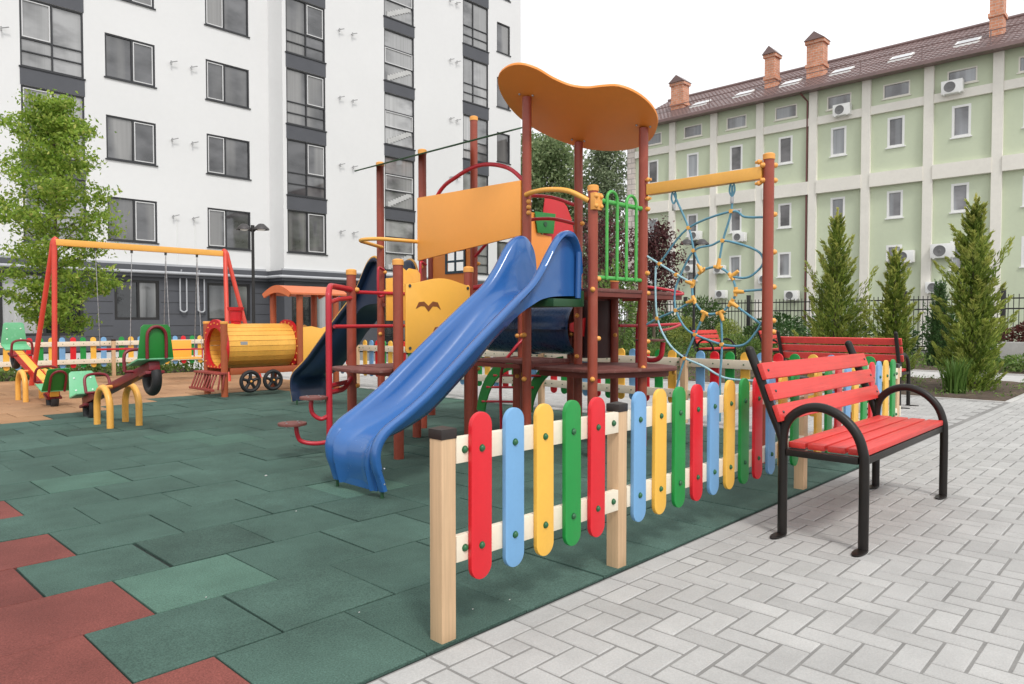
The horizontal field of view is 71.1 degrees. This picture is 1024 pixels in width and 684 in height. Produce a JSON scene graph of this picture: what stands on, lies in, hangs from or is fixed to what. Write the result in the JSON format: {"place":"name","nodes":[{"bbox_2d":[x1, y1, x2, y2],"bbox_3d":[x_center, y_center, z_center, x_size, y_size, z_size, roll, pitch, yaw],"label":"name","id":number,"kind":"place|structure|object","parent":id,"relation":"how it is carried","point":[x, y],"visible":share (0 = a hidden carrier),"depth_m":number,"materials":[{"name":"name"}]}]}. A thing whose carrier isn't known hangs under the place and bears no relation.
{"place":"outdoors","nodes":[
{"label":"outdoors","id":0,"kind":"place"},
{"bbox_2d":[0,367,194,380],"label":"planting soil","id":1,"kind":"structure","parent":0,"point":[8,378],"depth_m":15.74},
{"bbox_2d":[0,89,130,367],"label":"young tree","id":2,"kind":"object","parent":1,"relation":"on","point":[58,130],"visible":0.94,"depth_m":15.52,"materials":[{"name":"green plant"}]},
{"bbox_2d":[0,357,203,381],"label":"ground cover","id":3,"kind":"object","parent":1,"relation":"on","point":[98,367],"visible":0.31,"depth_m":15.47,"materials":[{"name":"green plant"}]},
{"bbox_2d":[0,0,520,353],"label":"apartment building","id":4,"kind":"structure","parent":0,"point":[282,120],"depth_m":31.19,"materials":[{"name":"white paint"}]},
{"bbox_2d":[0,271,83,336],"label":"window","id":5,"kind":"structure","parent":4,"relation":"in","point":[5,316],"depth_m":25.39,"materials":[{"name":"glass"}]},
{"bbox_2d":[19,0,85,80],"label":"window","id":6,"kind":"structure","parent":4,"relation":"in","point":[51,36],"depth_m":25.82,"materials":[{"name":"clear glass"}]},
{"bbox_2d":[21,84,84,160],"bbox_3d":[-16.557,-7.832,25.912,0.150,2.465,2.090,2,2,44],"label":"window","id":7,"kind":"structure","parent":4,"relation":"in","point":[33,89],"depth_m":25.81,"materials":[{"name":"grey glass"}]},
{"bbox_2d":[22,175,85,242],"bbox_3d":[-16.557,-4.764,26.003,0.150,2.465,2.090,2,2,44],"label":"window","id":8,"kind":"structure","parent":4,"relation":"in","point":[75,210],"depth_m":26.29,"materials":[{"name":"grey glass"}]},
{"bbox_2d":[104,33,156,88],"bbox_3d":[-14.750,-10.852,27.713,0.150,1.695,1.900,2,2,44],"label":"window","id":9,"kind":"structure","parent":4,"relation":"in","point":[126,60],"depth_m":27.74,"materials":[{"name":"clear glass"}]},
{"bbox_2d":[105,115,157,166],"bbox_3d":[-14.750,-7.784,27.805,0.150,1.695,1.900,2,2,44],"label":"window","id":10,"kind":"structure","parent":4,"relation":"in","point":[134,141],"depth_m":27.82,"materials":[{"name":"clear glass"}]},
{"bbox_2d":[107,196,158,243],"bbox_3d":[-14.750,-4.715,27.896,0.150,1.695,1.900,2,2,44],"label":"window","id":11,"kind":"structure","parent":4,"relation":"in","point":[141,223],"depth_m":27.99,"materials":[{"name":"grey glass"}]},
{"bbox_2d":[114,279,158,319],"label":"window","id":12,"kind":"structure","parent":4,"relation":"in","point":[144,295],"depth_m":28.10,"materials":[{"name":"glass"}]},
{"bbox_2d":[122,0,155,9],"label":"window","id":13,"kind":"structure","parent":4,"relation":"in","point":[149,4],"depth_m":28.05,"materials":[{"name":"grey glass"}]},
{"bbox_2d":[204,0,249,37],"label":"window","id":14,"kind":"structure","parent":4,"relation":"in","point":[231,16],"depth_m":30.51,"materials":[{"name":"grey glass"}]},
{"bbox_2d":[205,59,250,109],"bbox_3d":[-12.090,-10.935,30.495,0.150,1.695,1.980,2,2,44],"label":"window","id":15,"kind":"structure","parent":4,"relation":"in","point":[225,84],"depth_m":30.53,"materials":[{"name":"grey glass"}]},
{"bbox_2d":[207,283,249,320],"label":"window","id":16,"kind":"structure","parent":4,"relation":"in","point":[215,291],"depth_m":30.55,"materials":[{"name":"glass"}]},
{"bbox_2d":[207,207,250,250],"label":"window","id":17,"kind":"structure","parent":4,"relation":"in","point":[222,223],"depth_m":30.68,"materials":[{"name":"grey glass"}]},
{"bbox_2d":[206,134,251,180],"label":"window","id":18,"kind":"structure","parent":4,"relation":"in","point":[226,157],"depth_m":30.63,"materials":[{"name":"grey glass"}]},
{"bbox_2d":[285,0,326,63],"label":"window","id":19,"kind":"structure","parent":4,"relation":"in","point":[305,22],"depth_m":31.72,"materials":[{"name":"grey glass"}]},
{"bbox_2d":[286,67,326,132],"bbox_3d":[-9.131,-10.708,31.790,0.150,2.465,2.030,2,2,44],"label":"window","id":20,"kind":"structure","parent":4,"relation":"in","point":[305,92],"depth_m":31.80,"materials":[{"name":"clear glass"}]},
{"bbox_2d":[286,138,327,200],"bbox_3d":[-9.131,-7.640,31.881,0.150,2.465,2.030,2,2,44],"label":"window","id":21,"kind":"structure","parent":4,"relation":"in","point":[306,162],"depth_m":31.89,"materials":[{"name":"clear glass"}]},
{"bbox_2d":[287,209,327,255],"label":"window","id":22,"kind":"structure","parent":4,"relation":"in","point":[306,230],"depth_m":31.98,"materials":[{"name":"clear glass"}]},
{"bbox_2d":[292,285,324,327],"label":"window","id":23,"kind":"structure","parent":4,"relation":"in","point":[306,300],"depth_m":32.17,"materials":[{"name":"glass"}]},
{"bbox_2d":[385,313,404,341],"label":"window","id":24,"kind":"structure","parent":4,"relation":"in","point":[388,331],"depth_m":35.41,"materials":[{"name":"glass"}]},
{"bbox_2d":[383,28,414,88],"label":"window","id":25,"kind":"structure","parent":4,"relation":"in","point":[398,48],"depth_m":35.46,"materials":[{"name":"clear glass"}]},
{"bbox_2d":[383,0,414,27],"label":"window","id":26,"kind":"structure","parent":4,"relation":"in","point":[389,5],"depth_m":35.52,"materials":[{"name":"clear glass"}]},
{"bbox_2d":[385,219,414,270],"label":"window","id":27,"kind":"structure","parent":4,"relation":"in","point":[393,228],"depth_m":35.66,"materials":[{"name":"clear glass"}]},
{"bbox_2d":[384,156,415,211],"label":"window","id":28,"kind":"structure","parent":4,"relation":"in","point":[399,175],"depth_m":35.66,"materials":[{"name":"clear glass"}]},
{"bbox_2d":[384,92,415,150],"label":"window","id":29,"kind":"structure","parent":4,"relation":"in","point":[398,110],"depth_m":35.55,"materials":[{"name":"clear glass"}]},
{"bbox_2d":[462,114,487,162],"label":"window","id":30,"kind":"structure","parent":4,"relation":"in","point":[482,125],"depth_m":39.51,"materials":[{"name":"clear glass"}]},
{"bbox_2d":[463,172,487,189],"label":"window","id":31,"kind":"structure","parent":4,"relation":"in","point":[482,180],"depth_m":39.08,"materials":[{"name":"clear glass"}]},
{"bbox_2d":[462,56,489,108],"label":"window","id":32,"kind":"structure","parent":4,"relation":"in","point":[475,73],"depth_m":39.22,"materials":[{"name":"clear glass"}]},
{"bbox_2d":[462,0,489,52],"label":"window","id":33,"kind":"structure","parent":4,"relation":"in","point":[475,16],"depth_m":39.13,"materials":[{"name":"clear glass"}]},
{"bbox_2d":[478,245,488,274],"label":"window","id":34,"kind":"structure","parent":4,"relation":"in","point":[483,257],"depth_m":39.95,"materials":[{"name":"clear glass"}]},
{"bbox_2d":[496,132,510,164],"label":"window","id":35,"kind":"structure","parent":4,"relation":"in","point":[503,140],"depth_m":40.91,"materials":[{"name":"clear glass"}]},
{"bbox_2d":[496,77,510,110],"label":"window","id":36,"kind":"structure","parent":4,"relation":"in","point":[501,103],"depth_m":40.66,"materials":[{"name":"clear glass"}]},
{"bbox_2d":[496,22,510,56],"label":"window","id":37,"kind":"structure","parent":4,"relation":"in","point":[503,31],"depth_m":40.72,"materials":[{"name":"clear glass"}]},
{"bbox_2d":[2,372,895,683],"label":"tile base","id":38,"kind":"object","parent":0,"point":[522,614],"visible":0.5,"depth_m":3.21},
{"bbox_2d":[0,501,249,683],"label":"red rubber tiles","id":39,"kind":"object","parent":38,"relation":"on","point":[44,640],"visible":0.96,"depth_m":2.69,"materials":[{"name":"rubber"}]},
{"bbox_2d":[0,372,341,423],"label":"brown rubber tiles","id":40,"kind":"object","parent":38,"relation":"on","point":[34,408],"visible":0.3,"depth_m":11.16,"materials":[{"name":"rubber"}]},
{"bbox_2d":[1,322,70,406],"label":"seesaw","id":41,"kind":"object","parent":40,"relation":"on","point":[52,383],"visible":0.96,"depth_m":10.32,"materials":[{"name":"green plastic"}]},
{"bbox_2d":[0,335,210,375],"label":"picket fence","id":42,"kind":"object","parent":40,"relation":"on","point":[73,361],"visible":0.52,"depth_m":14.64,"materials":[{"name":"multicoloured wood"}]},
{"bbox_2d":[29,236,261,385],"bbox_3d":[-6.654,-0.529,13.336,3.929,2.632,1.032,-1,2,-34],"label":"swing set","id":43,"kind":"object","parent":40,"relation":"on","point":[55,242],"visible":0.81,"depth_m":12.65,"materials":[{"name":"metal"}]},
{"bbox_2d":[95,251,131,349],"bbox_3d":[-7.198,-0.742,12.990,0.200,1.770,0.611,2,2,44],"label":"hanging swing","id":44,"kind":"object","parent":43,"relation":"hanging from","point":[98,313],"visible":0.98,"depth_m":12.91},
{"bbox_2d":[164,255,202,359],"bbox_3d":[-6.373,-0.663,13.857,0.404,1.980,0.614,2,2,44],"label":"hanging swing","id":45,"kind":"object","parent":43,"relation":"hanging from","point":[182,349],"visible":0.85,"depth_m":13.99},
{"bbox_2d":[30,398,463,613],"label":"pale rubber tiles","id":46,"kind":"object","parent":38,"relation":"on","point":[166,589],"visible":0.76,"depth_m":3.28,"materials":[{"name":"rubber"}]},
{"bbox_2d":[0,388,858,683],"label":"green rubber tiles","id":47,"kind":"object","parent":38,"relation":"on","point":[332,564],"visible":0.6,"depth_m":3.94,"materials":[{"name":"rubber"}]},
{"bbox_2d":[69,325,173,428],"bbox_3d":[-4.404,0.399,7.959,2.535,1.194,0.360,2,2,44],"label":"seesaw","id":48,"kind":"object","parent":47,"relation":"on","point":[154,349],"visible":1,"depth_m":7.64,"materials":[{"name":"green plastic"}]},
{"bbox_2d":[189,285,346,396],"bbox_3d":[-3.902,-0.057,11.644,0.993,1.740,2.330,2,2,44],"label":"toy train","id":49,"kind":"object","parent":47,"relation":"on","point":[273,348],"visible":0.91,"depth_m":11.27,"materials":[{"name":"yellow wood"}]},
{"bbox_2d":[278,62,777,498],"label":"play tower","id":50,"kind":"structure","parent":47,"relation":"on","point":[528,297],"depth_m":6.41,"materials":[{"name":"blue plastic"}]},
{"bbox_2d":[428,359,899,643],"bbox_3d":[1.601,0.619,4.494,0.106,0.835,5.393,2,2,44],"label":"picket fence","id":51,"kind":"object","parent":47,"relation":"on","point":[479,445],"visible":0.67,"depth_m":3.13,"materials":[{"name":"multicoloured wood"}]},
{"bbox_2d":[0,322,924,678],"bbox_3d":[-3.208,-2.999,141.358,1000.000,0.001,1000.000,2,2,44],"label":"ground","id":52,"kind":"structure","parent":0,"point":[386,360],"depth_m":24.91,"materials":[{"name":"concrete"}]},
{"bbox_2d":[521,127,602,242],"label":"tree","id":53,"kind":"object","parent":52,"relation":"on","point":[552,162],"visible":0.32,"depth_m":53.09,"materials":[{"name":"green plant"}]},
{"bbox_2d":[572,149,626,288],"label":"tree","id":54,"kind":"object","parent":52,"relation":"on","point":[605,171],"visible":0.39,"depth_m":51.27,"materials":[{"name":"green plant"}]},
{"bbox_2d":[482,367,1023,402],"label":"bed kerb","id":55,"kind":"structure","parent":52,"relation":"on","point":[1019,397],"depth_m":10.73,"materials":[{"name":"concrete"}]},
{"bbox_2d":[0,350,1023,403],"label":"paving","id":56,"kind":"structure","parent":0,"point":[286,375],"depth_m":15.98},
{"bbox_2d":[236,223,268,323],"bbox_3d":[-6.341,-1.134,17.583,0.800,3.520,0.374,0,2,0],"label":"street lamp","id":57,"kind":"object","parent":56,"relation":"on","point":[252,228],"visible":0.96,"depth_m":17.52,"materials":[{"name":"black metal"}]},
{"bbox_2d":[680,239,708,357],"bbox_3d":[4.966,-1.118,19.574,0.800,3.370,0.374,0,2,0],"label":"street lamp","id":58,"kind":"object","parent":56,"relation":"on","point":[686,242],"visible":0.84,"depth_m":19.52,"materials":[{"name":"black metal"}]},
{"bbox_2d":[689,326,735,359],"bbox_3d":[4.852,0.128,17.363,0.660,1.010,1.216,2,2,44],"label":"park bench","id":59,"kind":"object","parent":56,"relation":"on","point":[712,333],"visible":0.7,"depth_m":17.37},
{"bbox_2d":[619,289,1023,355],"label":"iron fence","id":60,"kind":"object","parent":56,"relation":"on","point":[749,302],"visible":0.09,"depth_m":25.31,"materials":[{"name":"metal"}]},
{"bbox_2d":[626,0,1023,349],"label":"green building","id":61,"kind":"structure","parent":56,"relation":"on","point":[905,155],"depth_m":30.31,"materials":[{"name":"paint"}]},
{"bbox_2d":[648,159,657,183],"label":"window","id":62,"kind":"structure","parent":61,"relation":"in","point":[652,165],"depth_m":37.10,"materials":[{"name":"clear glass"}]},
{"bbox_2d":[687,152,698,177],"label":"window","id":63,"kind":"structure","parent":61,"relation":"in","point":[693,158],"depth_m":35.51,"materials":[{"name":"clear glass"}]},
{"bbox_2d":[683,123,702,139],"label":"window","id":64,"kind":"structure","parent":61,"relation":"in","point":[692,131],"depth_m":35.46,"materials":[{"name":"glass"}]},
{"bbox_2d":[728,208,741,233],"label":"window","id":65,"kind":"structure","parent":61,"relation":"in","point":[736,220],"depth_m":34.01,"materials":[{"name":"clear glass"}]},
{"bbox_2d":[728,255,741,279],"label":"window","id":66,"kind":"structure","parent":61,"relation":"in","point":[734,261],"depth_m":34.08,"materials":[{"name":"clear glass"}]},
{"bbox_2d":[725,114,746,130],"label":"window","id":67,"kind":"structure","parent":61,"relation":"in","point":[736,122],"depth_m":33.87,"materials":[{"name":"glass"}]},
{"bbox_2d":[730,144,742,170],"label":"window","id":68,"kind":"structure","parent":61,"relation":"in","point":[736,152],"depth_m":33.93,"materials":[{"name":"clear glass"}]},
{"bbox_2d":[776,252,791,277],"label":"window","id":69,"kind":"structure","parent":61,"relation":"in","point":[784,258],"depth_m":32.45,"materials":[{"name":"clear glass"}]},
{"bbox_2d":[777,203,791,228],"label":"window","id":70,"kind":"structure","parent":61,"relation":"in","point":[784,210],"depth_m":32.39,"materials":[{"name":"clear glass"}]},
{"bbox_2d":[773,103,797,121],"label":"window","id":71,"kind":"structure","parent":61,"relation":"in","point":[789,111],"depth_m":32.24,"materials":[{"name":"glass"}]},
{"bbox_2d":[778,135,793,165],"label":"window","id":72,"kind":"structure","parent":61,"relation":"in","point":[785,152],"depth_m":32.30,"materials":[{"name":"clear glass"}]},
{"bbox_2d":[829,196,845,224],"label":"window","id":73,"kind":"structure","parent":61,"relation":"in","point":[839,202],"depth_m":30.81,"materials":[{"name":"glass"}]},
{"bbox_2d":[829,125,846,157],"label":"window","id":74,"kind":"structure","parent":61,"relation":"in","point":[838,134],"depth_m":30.72,"materials":[{"name":"glass"}]},
{"bbox_2d":[825,92,852,111],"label":"window","id":75,"kind":"structure","parent":61,"relation":"in","point":[846,97],"depth_m":30.72,"materials":[{"name":"glass"}]},
{"bbox_2d":[833,102,851,117],"bbox_3d":[13.978,-9.791,30.343,0.689,0.508,0.390,2,2,44],"label":"air conditioner","id":76,"kind":"object","parent":61,"relation":"attached to","point":[842,109],"visible":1,"depth_m":30.18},
{"bbox_2d":[885,190,903,219],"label":"window","id":77,"kind":"structure","parent":61,"relation":"in","point":[894,198],"depth_m":29.24,"materials":[{"name":"glass"}]},
{"bbox_2d":[885,115,905,148],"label":"window","id":78,"kind":"structure","parent":61,"relation":"in","point":[895,125],"depth_m":29.16,"materials":[{"name":"glass"}]},
{"bbox_2d":[881,80,910,100],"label":"window","id":79,"kind":"structure","parent":61,"relation":"in","point":[898,89],"depth_m":29.11,"materials":[{"name":"glass"}]},
{"bbox_2d":[930,243,954,259],"bbox_3d":[16.747,-3.523,27.882,0.792,0.585,0.390,2,2,44],"label":"air conditioner","id":80,"kind":"object","parent":61,"relation":"attached to","point":[940,250],"visible":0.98,"depth_m":27.74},
{"bbox_2d":[941,78,963,96],"bbox_3d":[16.920,-9.757,27.531,0.723,0.534,0.390,2,2,44],"label":"air conditioner","id":81,"kind":"object","parent":61,"relation":"attached to","point":[952,87],"visible":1,"depth_m":27.39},
{"bbox_2d":[949,182,969,213],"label":"window","id":82,"kind":"structure","parent":61,"relation":"in","point":[959,191],"depth_m":27.67,"materials":[{"name":"white glass"}]},
{"bbox_2d":[950,103,971,139],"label":"window","id":83,"kind":"structure","parent":61,"relation":"in","point":[961,114],"depth_m":27.57,"materials":[{"name":"white glass"}]},
{"bbox_2d":[947,65,978,84],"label":"window","id":84,"kind":"structure","parent":61,"relation":"in","point":[969,74],"depth_m":27.43,"materials":[{"name":"glass"}]},
{"bbox_2d":[1000,342,1023,364],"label":"wall","id":85,"kind":"structure","parent":56,"relation":"on","point":[1011,348],"depth_m":17.68,"materials":[{"name":"paint"}]},
{"bbox_2d":[583,240,622,287],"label":"tree","id":86,"kind":"object","parent":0,"point":[586,277],"visible":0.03,"depth_m":49.31,"materials":[{"name":"green plant"}]},
{"bbox_2d":[332,368,1023,683],"bbox_3d":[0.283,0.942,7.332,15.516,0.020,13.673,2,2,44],"label":"block paving","id":87,"kind":"structure","parent":0,"point":[783,659],"depth_m":3.00,"materials":[{"name":"concrete"}]},
{"bbox_2d":[213,340,901,422],"bbox_3d":[-1.627,0.410,11.513,14.336,0.835,0.107,2,2,44],"label":"picket fence","id":88,"kind":"object","parent":87,"relation":"on","point":[730,364],"visible":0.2,"depth_m":8.38,"materials":[{"name":"multicoloured wood"}]},
{"bbox_2d":[745,340,947,556],"bbox_3d":[2.046,0.517,4.308,0.660,1.010,1.738,2,2,44],"label":"park bench","id":89,"kind":"object","parent":87,"relation":"on","point":[875,438],"visible":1,"depth_m":4.03,"materials":[{"name":"wood"}]},
{"bbox_2d":[776,330,918,408],"bbox_3d":[4.642,0.347,10.019,1.738,1.010,0.660,2,2,44],"label":"park bench","id":90,"kind":"object","parent":87,"relation":"on","point":[896,349],"visible":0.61,"depth_m":9.74,"materials":[{"name":"wood"}]},
{"bbox_2d":[482,366,1023,400],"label":"planting soil","id":91,"kind":"structure","parent":0,"point":[932,384],"depth_m":11.85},
{"bbox_2d":[573,210,653,323],"bbox_3d":[2.131,-1.273,16.885,2.653,3.942,2.373,1,2,25],"label":"purple plum tree","id":92,"kind":"object","parent":91,"relation":"on","point":[601,224],"visible":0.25,"depth_m":16.67,"materials":[{"name":"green plant"}]},
{"bbox_2d":[598,259,637,355],"bbox_3d":[2.311,-0.579,15.749,1.224,2.563,1.220,2,2,44],"label":"tall shrub","id":93,"kind":"object","parent":91,"relation":"on","point":[627,308],"visible":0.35,"depth_m":15.61,"materials":[{"name":"green plant"}]},
{"bbox_2d":[619,215,692,348],"bbox_3d":[3.602,-1.232,17.804,1.898,3.803,1.712,0,2,6],"label":"purple plum tree","id":94,"kind":"object","parent":91,"relation":"on","point":[657,242],"visible":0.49,"depth_m":17.60,"materials":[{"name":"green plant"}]},
{"bbox_2d":[647,336,696,368],"bbox_3d":[3.568,0.258,16.807,1.592,0.833,1.311,2,2,44],"label":"shrub","id":95,"kind":"object","parent":91,"relation":"on","point":[677,348],"visible":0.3,"depth_m":16.61,"materials":[{"name":"green plant"}]},
{"bbox_2d":[792,207,878,375],"bbox_3d":[6.637,-0.918,14.611,1.564,3.648,1.643,2,2,44],"label":"conifer","id":96,"kind":"object","parent":91,"relation":"on","point":[836,278],"visible":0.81,"depth_m":14.42,"materials":[{"name":"green plant"}]},
{"bbox_2d":[663,367,1023,396],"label":"ground cover","id":97,"kind":"object","parent":91,"relation":"on","point":[912,379],"visible":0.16,"depth_m":12.13,"materials":[{"name":"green plant"}]},
{"bbox_2d":[861,246,923,379],"bbox_3d":[7.152,-0.495,13.473,1.084,2.640,0.974,2,2,44],"label":"conifer","id":98,"kind":"object","parent":91,"relation":"on","point":[895,301],"visible":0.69,"depth_m":13.38,"materials":[{"name":"green plant"}]},
{"bbox_2d":[933,356,973,393],"bbox_3d":[6.908,0.504,11.204,0.632,0.606,0.714,2,2,44],"label":"iris plant","id":99,"kind":"object","parent":91,"relation":"on","point":[955,377],"visible":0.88,"depth_m":11.10,"materials":[{"name":"green plant"}]},
{"bbox_2d":[929,192,1020,391],"bbox_3d":[7.489,-0.713,11.607,1.397,3.404,1.182,-1,2,-20],"label":"conifer","id":100,"kind":"object","parent":91,"relation":"on","point":[973,289],"visible":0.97,"depth_m":11.42,"materials":[{"name":"green plant"}]},
{"bbox_2d":[521,0,1023,319],"label":"sky","id":101,"kind":"structure","parent":0,"point":[640,46],"materials":[{"name":"white"}]},
{"bbox_2d":[626,349,1023,373],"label":"planting soil","id":102,"kind":"structure","parent":0,"point":[927,367],"depth_m":16.94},
{"bbox_2d":[647,309,682,351],"bbox_3d":[5.346,-0.389,25.608,1.698,1.634,1.870,2,2,44],"label":"conifer shrub","id":103,"kind":"object","parent":102,"relation":"on","point":[662,320],"visible":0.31,"depth_m":25.47,"materials":[{"name":"green plant"}]},
{"bbox_2d":[667,315,698,353],"bbox_3d":[5.220,-0.159,21.979,1.001,1.355,0.960,2,2,44],"label":"round bush","id":104,"kind":"object","parent":102,"relation":"on","point":[676,333],"visible":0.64,"depth_m":21.91,"materials":[{"name":"green plant"}]},
{"bbox_2d":[679,294,729,347],"bbox_3d":[6.383,-0.565,23.826,1.777,2.056,1.709,2,2,44],"label":"conifer shrub","id":105,"kind":"object","parent":102,"relation":"on","point":[714,305],"visible":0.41,"depth_m":23.69,"materials":[{"name":"green plant"}]},
{"bbox_2d":[715,318,741,352],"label":"round bush","id":106,"kind":"object","parent":102,"relation":"on","point":[730,327],"visible":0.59,"depth_m":21.95,"materials":[{"name":"green plant"}]},
{"bbox_2d":[698,333,777,359],"bbox_3d":[6.484,0.149,20.449,2.408,0.842,1.701,2,2,44],"label":"shrub","id":107,"kind":"object","parent":102,"relation":"on","point":[750,343],"visible":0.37,"depth_m":20.23,"materials":[{"name":"green plant"}]},
{"bbox_2d":[750,311,810,354],"bbox_3d":[8.480,-0.230,22.690,1.872,1.497,1.830,2,2,44],"label":"conifer shrub","id":108,"kind":"object","parent":102,"relation":"on","point":[779,321],"visible":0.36,"depth_m":22.51,"materials":[{"name":"green plant"}]},
{"bbox_2d":[623,342,1023,372],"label":"ground cover","id":109,"kind":"object","parent":102,"relation":"on","point":[925,360],"visible":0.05,"depth_m":18.81,"materials":[{"name":"green plant"}]},
{"bbox_2d":[917,279,957,365],"bbox_3d":[10.615,-0.370,17.838,0.764,2.436,0.963,-1,2,-19],"label":"thuja","id":110,"kind":"object","parent":102,"relation":"on","point":[934,334],"visible":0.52,"depth_m":17.72,"materials":[{"name":"green plant"}]},
{"bbox_2d":[996,353,1023,371],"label":"shrub","id":111,"kind":"object","parent":102,"relation":"on","point":[1007,359],"visible":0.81,"depth_m":15.65,"materials":[{"name":"green plant"}]},
{"bbox_2d":[998,321,1023,342],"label":"red shrub","id":112,"kind":"object","parent":102,"relation":"on","point":[1018,329],"visible":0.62,"depth_m":18.64,"materials":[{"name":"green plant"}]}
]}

